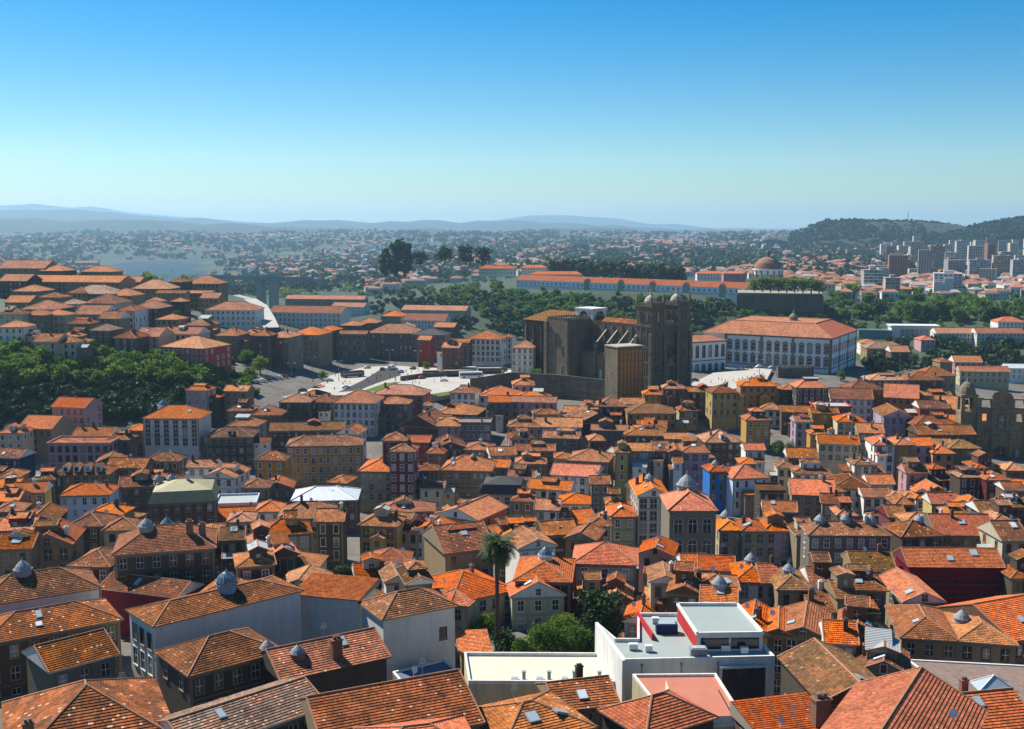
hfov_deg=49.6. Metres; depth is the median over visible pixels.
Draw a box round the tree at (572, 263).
[564,259,582,271]
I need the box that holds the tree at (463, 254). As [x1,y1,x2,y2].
[455,244,473,264]
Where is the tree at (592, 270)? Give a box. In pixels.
[584,263,600,276]
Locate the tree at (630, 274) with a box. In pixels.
[622,264,637,277]
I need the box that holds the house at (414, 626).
[357,587,458,680]
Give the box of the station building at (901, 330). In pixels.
[857,324,940,338]
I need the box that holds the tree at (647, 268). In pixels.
[641,263,657,278]
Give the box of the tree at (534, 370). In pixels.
[529,368,541,373]
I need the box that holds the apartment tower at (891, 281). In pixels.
[883,274,900,291]
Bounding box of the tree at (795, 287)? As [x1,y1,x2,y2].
[790,278,800,292]
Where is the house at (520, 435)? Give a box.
[505,427,534,445]
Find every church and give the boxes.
[752,247,782,289]
[955,377,1023,457]
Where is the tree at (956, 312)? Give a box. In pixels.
[949,307,966,322]
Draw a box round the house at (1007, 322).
[990,316,1023,328]
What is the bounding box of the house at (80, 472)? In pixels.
[59,461,117,490]
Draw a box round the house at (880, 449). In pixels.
[864,434,896,477]
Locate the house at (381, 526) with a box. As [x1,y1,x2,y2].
[357,503,406,561]
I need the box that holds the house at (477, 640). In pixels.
[455,629,492,672]
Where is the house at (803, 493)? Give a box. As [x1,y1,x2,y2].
[787,474,835,521]
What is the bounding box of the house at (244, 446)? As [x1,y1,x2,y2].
[205,427,271,469]
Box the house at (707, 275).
[695,271,721,280]
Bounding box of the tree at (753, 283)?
[747,277,759,291]
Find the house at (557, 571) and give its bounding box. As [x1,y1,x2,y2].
[512,543,575,614]
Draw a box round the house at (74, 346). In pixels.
[60,335,92,368]
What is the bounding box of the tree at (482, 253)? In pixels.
[473,246,492,265]
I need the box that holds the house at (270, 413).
[251,404,287,437]
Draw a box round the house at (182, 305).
[169,297,191,321]
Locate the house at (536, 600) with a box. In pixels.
[506,567,566,630]
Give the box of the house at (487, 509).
[434,493,508,532]
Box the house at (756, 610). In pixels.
[740,598,770,645]
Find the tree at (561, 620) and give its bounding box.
[547,612,579,636]
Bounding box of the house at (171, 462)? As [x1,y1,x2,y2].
[151,449,187,475]
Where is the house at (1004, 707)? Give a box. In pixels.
[958,676,1023,728]
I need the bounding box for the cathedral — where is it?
[524,287,692,390]
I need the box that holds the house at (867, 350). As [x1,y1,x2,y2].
[860,341,898,358]
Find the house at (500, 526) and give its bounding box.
[487,517,514,582]
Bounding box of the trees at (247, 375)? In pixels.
[214,367,259,394]
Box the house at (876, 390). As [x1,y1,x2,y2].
[839,375,883,416]
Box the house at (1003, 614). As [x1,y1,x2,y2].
[934,593,1023,664]
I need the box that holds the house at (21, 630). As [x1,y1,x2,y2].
[0,598,123,697]
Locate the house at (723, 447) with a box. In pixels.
[695,428,742,466]
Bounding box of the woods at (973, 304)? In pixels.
[826,282,1023,320]
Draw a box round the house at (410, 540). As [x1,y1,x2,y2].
[391,508,422,558]
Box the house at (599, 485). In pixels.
[588,468,611,513]
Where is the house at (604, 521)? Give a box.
[586,510,612,541]
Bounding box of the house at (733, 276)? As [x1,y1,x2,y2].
[721,271,745,281]
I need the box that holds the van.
[388,365,395,369]
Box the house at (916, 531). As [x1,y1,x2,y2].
[882,514,961,560]
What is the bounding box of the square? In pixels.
[281,366,510,401]
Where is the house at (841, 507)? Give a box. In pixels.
[829,496,862,519]
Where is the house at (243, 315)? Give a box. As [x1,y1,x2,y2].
[205,301,264,329]
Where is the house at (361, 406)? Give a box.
[332,389,384,436]
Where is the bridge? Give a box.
[210,275,320,308]
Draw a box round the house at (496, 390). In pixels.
[478,385,522,416]
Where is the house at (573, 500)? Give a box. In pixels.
[559,492,591,508]
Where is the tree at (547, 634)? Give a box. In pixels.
[526,621,566,651]
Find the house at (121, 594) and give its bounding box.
[101,572,204,636]
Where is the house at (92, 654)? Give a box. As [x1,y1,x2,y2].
[21,628,119,693]
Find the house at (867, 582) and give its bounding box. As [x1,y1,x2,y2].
[844,563,889,623]
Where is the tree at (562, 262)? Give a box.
[556,258,572,270]
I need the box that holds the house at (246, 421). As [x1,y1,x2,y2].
[226,414,267,437]
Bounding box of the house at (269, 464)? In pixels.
[253,450,292,478]
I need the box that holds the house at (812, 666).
[777,637,875,710]
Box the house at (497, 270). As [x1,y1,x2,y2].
[478,265,516,275]
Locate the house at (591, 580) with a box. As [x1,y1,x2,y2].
[572,571,601,623]
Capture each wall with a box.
[400,371,448,380]
[470,372,604,402]
[736,290,823,317]
[776,365,813,377]
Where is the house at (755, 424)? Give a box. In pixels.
[740,407,771,449]
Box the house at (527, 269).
[521,265,546,274]
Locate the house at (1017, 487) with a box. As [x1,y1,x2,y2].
[994,481,1023,496]
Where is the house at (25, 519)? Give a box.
[0,507,45,534]
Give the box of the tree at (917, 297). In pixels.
[909,292,926,302]
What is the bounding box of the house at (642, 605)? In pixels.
[618,593,657,637]
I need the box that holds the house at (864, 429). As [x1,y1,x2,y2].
[854,421,884,456]
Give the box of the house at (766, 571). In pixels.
[754,554,780,607]
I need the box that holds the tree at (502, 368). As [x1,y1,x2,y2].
[499,366,507,373]
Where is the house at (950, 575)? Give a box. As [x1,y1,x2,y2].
[892,547,1005,604]
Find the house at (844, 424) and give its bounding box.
[826,412,866,434]
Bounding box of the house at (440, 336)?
[411,328,451,360]
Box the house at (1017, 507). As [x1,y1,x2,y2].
[992,488,1023,525]
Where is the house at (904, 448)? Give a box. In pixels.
[887,433,916,485]
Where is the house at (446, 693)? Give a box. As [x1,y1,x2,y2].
[298,658,485,728]
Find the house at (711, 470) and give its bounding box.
[701,458,726,512]
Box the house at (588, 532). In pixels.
[563,521,605,586]
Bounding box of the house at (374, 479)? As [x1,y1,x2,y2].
[357,453,389,512]
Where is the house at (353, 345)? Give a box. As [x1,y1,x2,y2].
[336,330,369,360]
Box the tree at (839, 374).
[835,369,845,380]
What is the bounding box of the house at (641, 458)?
[626,438,654,479]
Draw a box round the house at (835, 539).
[798,511,892,572]
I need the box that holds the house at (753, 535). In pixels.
[734,516,768,562]
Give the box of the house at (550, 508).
[533,491,571,520]
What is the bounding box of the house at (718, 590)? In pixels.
[699,572,738,602]
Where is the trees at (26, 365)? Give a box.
[0,334,224,386]
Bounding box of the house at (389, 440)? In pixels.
[381,428,411,464]
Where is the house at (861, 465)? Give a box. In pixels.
[838,452,885,474]
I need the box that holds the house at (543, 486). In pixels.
[527,473,576,497]
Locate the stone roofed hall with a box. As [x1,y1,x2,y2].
[911,659,1023,700]
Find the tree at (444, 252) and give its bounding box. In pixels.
[434,245,455,264]
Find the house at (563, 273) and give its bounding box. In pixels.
[531,271,581,276]
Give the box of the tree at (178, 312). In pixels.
[173,309,183,315]
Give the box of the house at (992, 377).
[955,365,1010,390]
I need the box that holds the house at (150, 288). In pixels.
[130,279,180,299]
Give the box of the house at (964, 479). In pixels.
[948,464,979,498]
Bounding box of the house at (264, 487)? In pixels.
[241,477,275,502]
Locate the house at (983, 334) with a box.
[971,328,1023,345]
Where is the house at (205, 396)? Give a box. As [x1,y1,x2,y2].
[184,383,224,419]
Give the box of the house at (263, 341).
[250,327,277,367]
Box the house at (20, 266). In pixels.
[0,260,56,277]
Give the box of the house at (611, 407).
[595,396,626,423]
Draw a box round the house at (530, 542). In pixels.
[503,526,557,582]
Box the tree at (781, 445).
[770,440,785,454]
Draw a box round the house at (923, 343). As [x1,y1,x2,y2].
[914,335,935,351]
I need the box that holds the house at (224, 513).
[218,501,257,525]
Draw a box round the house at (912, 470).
[897,457,929,490]
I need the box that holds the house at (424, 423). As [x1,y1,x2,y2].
[398,408,444,438]
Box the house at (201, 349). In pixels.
[160,336,231,374]
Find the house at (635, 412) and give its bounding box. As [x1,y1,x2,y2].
[624,403,688,431]
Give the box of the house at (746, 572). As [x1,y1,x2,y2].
[729,551,762,603]
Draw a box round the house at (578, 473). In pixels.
[549,462,603,494]
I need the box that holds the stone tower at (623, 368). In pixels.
[604,343,643,398]
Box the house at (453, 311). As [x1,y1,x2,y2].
[401,305,470,320]
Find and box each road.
[233,295,278,327]
[339,367,400,391]
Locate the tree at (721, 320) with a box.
[717,316,725,323]
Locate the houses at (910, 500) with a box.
[0,246,1023,655]
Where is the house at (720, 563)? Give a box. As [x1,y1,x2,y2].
[697,548,735,573]
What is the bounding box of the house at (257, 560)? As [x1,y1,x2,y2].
[232,539,276,578]
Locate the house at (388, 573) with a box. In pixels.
[377,556,401,593]
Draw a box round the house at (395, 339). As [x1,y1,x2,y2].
[369,323,422,359]
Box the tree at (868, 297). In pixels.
[859,292,875,303]
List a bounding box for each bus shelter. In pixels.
[443,369,474,375]
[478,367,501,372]
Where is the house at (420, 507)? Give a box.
[381,495,435,519]
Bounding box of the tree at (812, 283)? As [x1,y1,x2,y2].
[804,276,818,293]
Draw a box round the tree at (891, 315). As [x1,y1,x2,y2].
[883,311,897,322]
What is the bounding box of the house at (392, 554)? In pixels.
[373,547,413,564]
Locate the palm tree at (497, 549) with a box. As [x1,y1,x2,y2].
[476,530,516,651]
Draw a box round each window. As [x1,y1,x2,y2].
[3,553,10,563]
[4,569,10,574]
[9,643,19,659]
[10,665,21,681]
[11,687,21,695]
[19,552,26,561]
[29,640,38,646]
[36,495,42,502]
[36,545,38,557]
[44,539,49,545]
[44,549,52,560]
[49,636,58,640]
[50,446,54,452]
[50,455,54,461]
[57,446,61,452]
[57,673,67,685]
[58,455,62,461]
[59,548,67,559]
[62,498,67,505]
[65,446,69,452]
[65,455,69,461]
[65,477,69,483]
[72,498,77,505]
[73,455,77,461]
[73,509,77,516]
[73,543,76,556]
[79,667,89,679]
[80,446,84,452]
[82,498,86,505]
[88,455,92,461]
[90,529,96,538]
[91,543,96,549]
[92,498,96,504]
[95,446,99,452]
[99,570,105,580]
[100,661,110,677]
[102,497,106,503]
[103,446,107,452]
[106,625,115,639]
[108,534,115,542]
[119,558,127,570]
[132,621,137,641]
[133,644,138,666]
[136,557,144,568]
[139,626,144,647]
[140,649,145,672]
[145,420,149,427]
[145,429,150,436]
[146,438,150,445]
[146,631,152,652]
[147,654,153,675]
[153,506,157,514]
[153,518,158,523]
[153,556,160,567]
[154,420,159,428]
[155,429,159,436]
[155,438,160,445]
[163,420,168,428]
[163,662,168,680]
[164,429,168,436]
[164,438,169,445]
[164,506,169,513]
[169,555,177,566]
[170,572,177,578]
[173,420,177,428]
[173,429,177,436]
[173,438,178,445]
[175,505,179,513]
[175,517,180,522]
[179,674,183,692]
[182,420,187,428]
[182,429,187,437]
[183,438,187,444]
[185,504,190,512]
[186,554,193,565]
[186,571,193,580]
[191,421,196,428]
[192,429,196,437]
[192,438,196,445]
[194,678,205,695]
[196,504,201,511]
[197,516,201,524]
[199,469,203,474]
[202,552,209,564]
[203,570,210,581]
[207,503,212,511]
[207,516,212,522]
[214,672,224,690]
[229,544,235,551]
[231,439,235,444]
[232,667,242,684]
[239,448,243,453]
[243,571,250,578]
[251,662,260,679]
[260,490,264,497]
[261,569,268,577]
[275,560,280,572]
[285,490,289,497]
[286,558,294,570]
[288,722,298,728]
[289,537,295,546]
[301,536,308,546]
[320,525,325,533]
[320,537,325,546]
[333,524,338,533]
[333,537,338,545]
[334,550,339,558]
[350,502,354,509]
[350,513,354,519]
[350,524,354,530]
[362,528,368,538]
[363,542,369,551]
[369,484,373,489]
[386,443,390,449]
[387,529,393,539]
[387,543,393,547]
[391,454,395,460]
[400,485,404,491]
[408,464,412,470]
[408,475,412,481]
[408,485,412,491]
[410,534,415,543]
[439,626,447,640]
[448,472,452,478]
[450,556,457,567]
[455,609,461,620]
[465,554,472,565]
[479,473,483,479]
[479,600,486,612]
[482,568,488,574]
[492,598,494,609]
[504,497,509,505]
[504,595,508,606]
[505,612,508,622]
[517,600,524,611]
[517,618,523,629]
[525,504,529,510]
[534,600,541,611]
[534,617,541,626]
[535,588,541,595]
[536,541,540,547]
[539,512,543,519]
[541,491,545,497]
[550,512,554,519]
[551,599,559,610]
[557,586,564,597]
[570,542,575,550]
[577,533,581,539]
[580,567,587,577]
[583,712,592,721]
[601,568,607,578]
[614,532,619,539]
[615,519,619,527]
[620,603,626,614]
[622,569,628,579]
[627,519,632,527]
[627,532,632,539]
[627,625,636,637]
[639,499,646,509]
[639,511,646,521]
[639,523,646,533]
[639,535,646,545]
[644,558,649,565]
[649,499,656,509]
[649,511,656,521]
[649,523,656,533]
[652,548,657,554]
[654,586,661,598]
[672,596,680,607]
[673,517,683,532]
[673,538,682,553]
[687,517,697,532]
[687,538,697,552]
[688,598,695,601]
[693,455,697,460]
[695,345,698,357]
[701,538,711,553]
[702,345,705,357]
[702,455,706,460]
[702,517,712,532]
[708,345,711,357]
[708,363,711,370]
[711,484,715,490]
[711,494,715,500]
[715,344,717,356]
[719,664,767,699]
[721,344,724,356]
[722,533,727,541]
[722,547,727,554]
[734,533,739,541]
[734,547,739,555]
[735,491,738,498]
[735,501,738,508]
[740,586,748,597]
[745,534,750,542]
[745,548,750,556]
[756,548,762,556]
[757,534,762,542]
[758,586,761,598]
[767,587,772,597]
[768,534,773,542]
[768,547,773,556]
[773,638,781,652]
[774,659,780,673]
[774,679,780,693]
[779,470,783,476]
[781,547,786,556]
[781,561,786,566]
[782,534,787,542]
[782,594,789,606]
[786,639,796,650]
[787,514,792,522]
[798,594,802,602]
[799,627,806,636]
[805,497,809,504]
[805,508,809,515]
[812,538,818,547]
[823,538,829,547]
[825,506,829,513]
[834,553,840,562]
[835,538,840,547]
[844,446,848,451]
[845,491,850,496]
[846,539,852,547]
[856,467,860,473]
[858,539,863,547]
[866,499,870,506]
[869,539,875,547]
[874,499,879,506]
[874,594,881,604]
[879,664,887,673]
[881,539,887,547]
[889,592,892,604]
[900,329,930,337]
[906,540,911,546]
[906,642,915,655]
[909,475,913,482]
[919,539,924,546]
[922,594,927,601]
[924,643,933,656]
[933,539,938,546]
[943,645,952,658]
[962,646,971,659]
[963,538,969,546]
[981,647,990,660]
[982,533,985,543]
[989,482,994,489]
[1000,649,1009,662]
[1005,544,1011,553]
[1005,558,1009,564]
[1014,582,1021,592]
[1016,644,1022,657]
[1017,510,1023,516]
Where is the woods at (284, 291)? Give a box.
[142,269,366,297]
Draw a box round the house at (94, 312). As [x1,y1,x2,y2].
[75,305,120,320]
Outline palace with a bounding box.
[702,310,858,373]
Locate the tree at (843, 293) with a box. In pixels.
[834,291,848,300]
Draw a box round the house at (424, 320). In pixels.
[403,313,451,328]
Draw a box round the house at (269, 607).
[124,568,304,683]
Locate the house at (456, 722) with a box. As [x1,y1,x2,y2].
[352,714,470,728]
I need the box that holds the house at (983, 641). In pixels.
[943,606,1019,663]
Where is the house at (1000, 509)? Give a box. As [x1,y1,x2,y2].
[982,498,1023,526]
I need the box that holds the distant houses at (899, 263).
[0,230,1023,301]
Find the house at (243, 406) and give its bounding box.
[226,398,259,423]
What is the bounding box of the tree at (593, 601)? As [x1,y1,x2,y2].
[573,586,626,637]
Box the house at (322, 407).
[313,393,340,420]
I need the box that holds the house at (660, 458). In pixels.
[651,440,668,488]
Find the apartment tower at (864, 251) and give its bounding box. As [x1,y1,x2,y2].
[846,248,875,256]
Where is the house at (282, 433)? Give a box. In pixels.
[269,418,345,452]
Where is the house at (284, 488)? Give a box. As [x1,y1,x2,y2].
[270,474,296,504]
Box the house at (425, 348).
[417,335,434,366]
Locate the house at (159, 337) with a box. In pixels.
[139,327,174,350]
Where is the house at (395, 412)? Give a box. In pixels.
[378,395,413,433]
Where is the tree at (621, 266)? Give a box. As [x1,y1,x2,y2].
[613,261,630,277]
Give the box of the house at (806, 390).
[788,376,829,404]
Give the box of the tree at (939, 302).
[922,294,950,317]
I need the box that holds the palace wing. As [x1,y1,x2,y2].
[692,334,727,370]
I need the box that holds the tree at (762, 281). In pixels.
[756,275,769,291]
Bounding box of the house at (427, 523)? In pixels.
[409,514,455,560]
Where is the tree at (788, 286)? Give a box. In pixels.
[780,276,793,292]
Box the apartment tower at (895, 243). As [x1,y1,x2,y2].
[891,241,901,248]
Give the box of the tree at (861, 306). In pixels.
[849,302,871,316]
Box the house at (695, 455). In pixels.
[666,436,710,491]
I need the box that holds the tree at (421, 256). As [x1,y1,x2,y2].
[412,251,428,266]
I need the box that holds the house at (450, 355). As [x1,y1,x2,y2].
[436,338,464,371]
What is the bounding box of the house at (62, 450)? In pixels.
[46,436,119,470]
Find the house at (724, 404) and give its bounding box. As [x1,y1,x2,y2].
[704,382,744,429]
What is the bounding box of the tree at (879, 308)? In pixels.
[870,299,891,316]
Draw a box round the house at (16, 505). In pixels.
[0,500,33,517]
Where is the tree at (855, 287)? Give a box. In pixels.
[843,282,861,299]
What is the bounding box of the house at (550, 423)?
[535,414,588,449]
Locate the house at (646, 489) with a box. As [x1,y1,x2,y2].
[628,471,667,548]
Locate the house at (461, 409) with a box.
[440,401,486,416]
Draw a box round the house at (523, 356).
[510,340,536,372]
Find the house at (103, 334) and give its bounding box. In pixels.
[89,323,123,355]
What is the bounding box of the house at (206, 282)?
[192,275,227,300]
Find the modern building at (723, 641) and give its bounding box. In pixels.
[595,602,774,701]
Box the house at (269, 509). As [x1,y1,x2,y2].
[255,499,286,520]
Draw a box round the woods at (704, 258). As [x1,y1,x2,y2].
[0,228,1023,295]
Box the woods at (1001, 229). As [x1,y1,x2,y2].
[787,215,1023,249]
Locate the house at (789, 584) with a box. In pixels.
[769,560,810,606]
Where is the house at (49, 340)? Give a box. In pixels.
[33,329,68,366]
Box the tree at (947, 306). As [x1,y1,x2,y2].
[939,302,958,317]
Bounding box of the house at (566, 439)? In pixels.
[542,427,581,452]
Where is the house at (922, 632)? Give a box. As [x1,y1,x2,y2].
[884,604,961,660]
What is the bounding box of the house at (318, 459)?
[285,430,364,486]
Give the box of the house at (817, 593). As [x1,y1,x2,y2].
[802,579,836,618]
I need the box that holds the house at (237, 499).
[218,493,259,506]
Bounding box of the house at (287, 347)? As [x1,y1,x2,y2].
[273,328,303,369]
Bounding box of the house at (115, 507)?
[84,499,136,516]
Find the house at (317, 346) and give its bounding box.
[296,326,332,365]
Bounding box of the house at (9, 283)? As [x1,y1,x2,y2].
[0,274,42,298]
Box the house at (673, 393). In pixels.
[660,380,686,410]
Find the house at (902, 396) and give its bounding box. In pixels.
[883,383,918,410]
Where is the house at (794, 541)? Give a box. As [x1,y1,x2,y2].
[787,517,810,568]
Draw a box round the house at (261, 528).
[246,519,270,542]
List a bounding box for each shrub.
[469,611,499,632]
[489,625,516,651]
[509,636,539,651]
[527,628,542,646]
[785,440,794,446]
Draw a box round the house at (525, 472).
[507,463,538,488]
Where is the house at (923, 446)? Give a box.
[906,436,934,463]
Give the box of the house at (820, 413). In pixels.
[807,402,839,431]
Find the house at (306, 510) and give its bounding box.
[277,494,337,526]
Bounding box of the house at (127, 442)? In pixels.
[105,429,138,456]
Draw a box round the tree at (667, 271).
[662,266,675,279]
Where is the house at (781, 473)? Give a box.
[767,458,792,499]
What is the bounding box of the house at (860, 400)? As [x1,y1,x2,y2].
[828,387,873,422]
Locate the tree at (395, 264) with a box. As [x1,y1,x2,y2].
[387,238,404,276]
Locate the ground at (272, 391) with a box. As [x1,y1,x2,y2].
[0,229,1023,728]
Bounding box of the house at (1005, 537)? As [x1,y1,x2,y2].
[976,514,1023,564]
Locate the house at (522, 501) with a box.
[509,486,537,515]
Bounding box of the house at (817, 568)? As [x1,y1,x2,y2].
[799,551,834,581]
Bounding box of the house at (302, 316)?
[270,305,350,328]
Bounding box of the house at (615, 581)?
[600,571,643,630]
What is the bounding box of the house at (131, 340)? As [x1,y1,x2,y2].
[113,328,149,354]
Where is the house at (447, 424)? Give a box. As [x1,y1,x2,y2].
[435,414,461,437]
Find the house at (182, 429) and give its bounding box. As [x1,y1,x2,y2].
[141,398,212,462]
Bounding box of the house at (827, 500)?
[819,486,843,519]
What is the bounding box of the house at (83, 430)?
[72,422,121,435]
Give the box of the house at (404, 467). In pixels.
[388,439,419,500]
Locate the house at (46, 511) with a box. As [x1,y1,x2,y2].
[32,502,68,519]
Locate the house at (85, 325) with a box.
[66,317,100,337]
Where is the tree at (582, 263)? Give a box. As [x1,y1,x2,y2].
[574,258,595,276]
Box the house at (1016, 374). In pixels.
[1001,363,1023,383]
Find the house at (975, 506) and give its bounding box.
[964,500,990,512]
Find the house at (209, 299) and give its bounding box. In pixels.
[199,292,225,314]
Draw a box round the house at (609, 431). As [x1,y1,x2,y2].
[590,417,628,450]
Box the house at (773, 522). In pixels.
[755,508,789,566]
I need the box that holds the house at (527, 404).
[510,395,557,416]
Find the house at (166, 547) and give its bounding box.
[111,514,217,589]
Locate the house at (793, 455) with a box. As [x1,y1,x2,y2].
[783,447,818,465]
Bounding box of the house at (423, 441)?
[410,434,434,463]
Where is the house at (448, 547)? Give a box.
[421,519,492,576]
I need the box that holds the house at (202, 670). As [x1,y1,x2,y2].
[153,627,278,713]
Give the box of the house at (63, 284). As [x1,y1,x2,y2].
[37,275,135,293]
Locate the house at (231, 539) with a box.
[218,515,247,576]
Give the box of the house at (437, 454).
[425,442,448,479]
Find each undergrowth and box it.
[479,286,816,334]
[734,299,837,318]
[826,309,1023,329]
[860,334,1023,371]
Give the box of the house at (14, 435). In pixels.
[0,423,34,450]
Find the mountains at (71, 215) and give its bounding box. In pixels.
[0,209,757,230]
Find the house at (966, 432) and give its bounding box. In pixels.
[904,421,976,444]
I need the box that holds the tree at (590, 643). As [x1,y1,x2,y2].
[578,633,594,651]
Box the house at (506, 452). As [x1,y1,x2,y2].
[486,445,517,468]
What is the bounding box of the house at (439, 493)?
[418,474,455,509]
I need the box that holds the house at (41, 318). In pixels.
[29,308,53,332]
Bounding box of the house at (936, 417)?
[904,411,960,436]
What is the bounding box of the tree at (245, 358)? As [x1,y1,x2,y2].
[238,349,253,364]
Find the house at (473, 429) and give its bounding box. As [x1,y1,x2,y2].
[457,417,492,444]
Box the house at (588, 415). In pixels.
[562,405,615,434]
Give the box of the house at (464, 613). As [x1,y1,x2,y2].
[442,578,477,630]
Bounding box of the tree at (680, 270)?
[670,264,687,279]
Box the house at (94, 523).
[72,510,118,553]
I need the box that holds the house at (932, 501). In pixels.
[921,486,956,512]
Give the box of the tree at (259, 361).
[251,355,268,373]
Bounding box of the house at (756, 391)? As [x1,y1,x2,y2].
[735,374,777,413]
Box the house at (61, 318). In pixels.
[52,309,77,332]
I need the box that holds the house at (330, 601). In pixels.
[298,572,378,640]
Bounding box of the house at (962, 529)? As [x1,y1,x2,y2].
[923,508,991,546]
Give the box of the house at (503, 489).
[479,470,526,515]
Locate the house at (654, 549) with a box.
[636,535,678,591]
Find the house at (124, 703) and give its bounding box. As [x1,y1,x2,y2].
[1,672,169,728]
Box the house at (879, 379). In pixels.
[860,372,908,403]
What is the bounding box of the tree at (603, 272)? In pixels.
[594,260,610,277]
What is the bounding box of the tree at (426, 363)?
[422,361,430,368]
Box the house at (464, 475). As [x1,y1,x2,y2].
[439,452,496,504]
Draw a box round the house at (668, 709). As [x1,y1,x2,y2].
[597,689,718,728]
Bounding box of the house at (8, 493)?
[0,484,36,508]
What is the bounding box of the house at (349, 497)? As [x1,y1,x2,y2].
[290,479,361,531]
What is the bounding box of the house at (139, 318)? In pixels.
[119,304,148,330]
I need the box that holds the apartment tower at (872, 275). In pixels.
[861,267,882,285]
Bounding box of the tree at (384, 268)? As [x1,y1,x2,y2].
[377,248,391,275]
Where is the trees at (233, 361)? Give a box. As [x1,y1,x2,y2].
[231,357,295,371]
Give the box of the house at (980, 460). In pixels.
[961,449,999,473]
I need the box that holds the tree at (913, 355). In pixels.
[909,352,919,361]
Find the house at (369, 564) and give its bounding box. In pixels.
[351,550,385,591]
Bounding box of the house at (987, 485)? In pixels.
[978,464,1012,499]
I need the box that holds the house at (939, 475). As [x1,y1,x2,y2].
[926,463,949,490]
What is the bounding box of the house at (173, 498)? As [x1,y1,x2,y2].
[148,472,218,524]
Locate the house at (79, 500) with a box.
[57,479,120,521]
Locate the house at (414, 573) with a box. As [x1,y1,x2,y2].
[395,556,446,596]
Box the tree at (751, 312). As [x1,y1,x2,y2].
[747,309,754,315]
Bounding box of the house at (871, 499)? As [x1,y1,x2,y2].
[857,487,890,522]
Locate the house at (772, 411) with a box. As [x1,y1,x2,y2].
[760,402,779,427]
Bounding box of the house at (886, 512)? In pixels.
[876,496,905,526]
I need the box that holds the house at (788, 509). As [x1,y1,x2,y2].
[761,499,797,523]
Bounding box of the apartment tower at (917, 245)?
[912,240,923,264]
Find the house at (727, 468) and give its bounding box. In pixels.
[715,463,730,512]
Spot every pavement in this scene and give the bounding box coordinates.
[426,380,469,392]
[692,368,771,389]
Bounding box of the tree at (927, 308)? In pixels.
[917,302,937,318]
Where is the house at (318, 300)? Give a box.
[285,295,368,305]
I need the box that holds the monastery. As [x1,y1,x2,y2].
[515,275,751,302]
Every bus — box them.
[340,370,363,377]
[422,369,439,372]
[459,371,482,377]
[462,366,476,370]
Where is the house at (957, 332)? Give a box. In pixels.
[930,327,972,343]
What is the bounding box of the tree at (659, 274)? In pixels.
[649,262,667,278]
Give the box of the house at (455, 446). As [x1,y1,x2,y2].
[431,434,466,459]
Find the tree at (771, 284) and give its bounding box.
[764,275,779,291]
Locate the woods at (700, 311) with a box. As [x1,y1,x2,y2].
[367,287,734,335]
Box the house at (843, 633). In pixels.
[818,607,859,655]
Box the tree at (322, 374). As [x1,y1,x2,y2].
[318,371,326,379]
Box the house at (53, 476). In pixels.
[29,464,64,505]
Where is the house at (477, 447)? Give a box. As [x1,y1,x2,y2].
[463,439,495,457]
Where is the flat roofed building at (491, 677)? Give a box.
[464,652,614,705]
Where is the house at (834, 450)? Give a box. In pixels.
[815,432,860,474]
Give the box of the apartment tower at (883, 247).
[880,243,890,254]
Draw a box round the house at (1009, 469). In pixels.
[995,461,1023,478]
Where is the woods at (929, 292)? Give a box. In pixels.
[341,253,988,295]
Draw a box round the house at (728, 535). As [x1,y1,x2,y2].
[715,509,741,561]
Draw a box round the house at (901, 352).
[885,345,909,363]
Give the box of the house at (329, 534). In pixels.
[311,499,348,568]
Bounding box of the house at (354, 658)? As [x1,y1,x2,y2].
[259,623,391,692]
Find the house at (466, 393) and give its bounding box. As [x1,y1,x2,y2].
[449,383,481,405]
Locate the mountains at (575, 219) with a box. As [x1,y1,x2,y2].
[0,204,799,229]
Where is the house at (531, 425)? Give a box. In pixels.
[506,414,542,439]
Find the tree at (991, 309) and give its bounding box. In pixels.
[981,305,999,321]
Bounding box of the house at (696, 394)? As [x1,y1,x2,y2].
[685,383,711,419]
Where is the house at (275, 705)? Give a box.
[157,676,318,728]
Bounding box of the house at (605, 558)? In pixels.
[572,541,638,597]
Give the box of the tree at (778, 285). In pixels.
[774,278,785,291]
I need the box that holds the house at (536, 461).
[514,451,546,477]
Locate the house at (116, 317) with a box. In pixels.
[98,308,131,332]
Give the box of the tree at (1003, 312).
[994,307,1010,317]
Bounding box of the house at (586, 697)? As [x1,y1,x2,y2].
[535,663,620,728]
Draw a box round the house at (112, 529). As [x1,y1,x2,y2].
[101,515,144,547]
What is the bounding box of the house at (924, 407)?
[904,395,949,416]
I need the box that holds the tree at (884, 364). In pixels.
[873,358,888,371]
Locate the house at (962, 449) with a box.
[946,439,981,469]
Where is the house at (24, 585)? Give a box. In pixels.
[0,557,102,613]
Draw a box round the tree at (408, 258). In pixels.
[398,242,414,275]
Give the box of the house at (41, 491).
[13,478,52,507]
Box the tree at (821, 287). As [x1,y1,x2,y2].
[812,278,825,293]
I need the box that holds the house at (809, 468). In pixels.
[789,459,832,478]
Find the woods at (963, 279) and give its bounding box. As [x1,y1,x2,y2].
[792,245,1004,281]
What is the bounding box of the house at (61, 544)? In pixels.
[32,517,85,568]
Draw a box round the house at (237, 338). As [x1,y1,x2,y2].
[214,327,250,359]
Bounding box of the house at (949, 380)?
[910,366,956,395]
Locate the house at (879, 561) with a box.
[840,543,896,574]
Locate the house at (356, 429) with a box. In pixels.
[336,422,367,459]
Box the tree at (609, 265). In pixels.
[601,261,621,277]
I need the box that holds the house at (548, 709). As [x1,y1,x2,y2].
[478,684,597,728]
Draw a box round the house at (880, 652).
[854,627,911,676]
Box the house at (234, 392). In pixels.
[223,380,254,416]
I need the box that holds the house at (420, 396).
[373,382,431,417]
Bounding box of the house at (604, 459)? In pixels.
[565,445,614,486]
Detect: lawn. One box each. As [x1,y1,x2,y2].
[366,382,399,391]
[433,391,449,395]

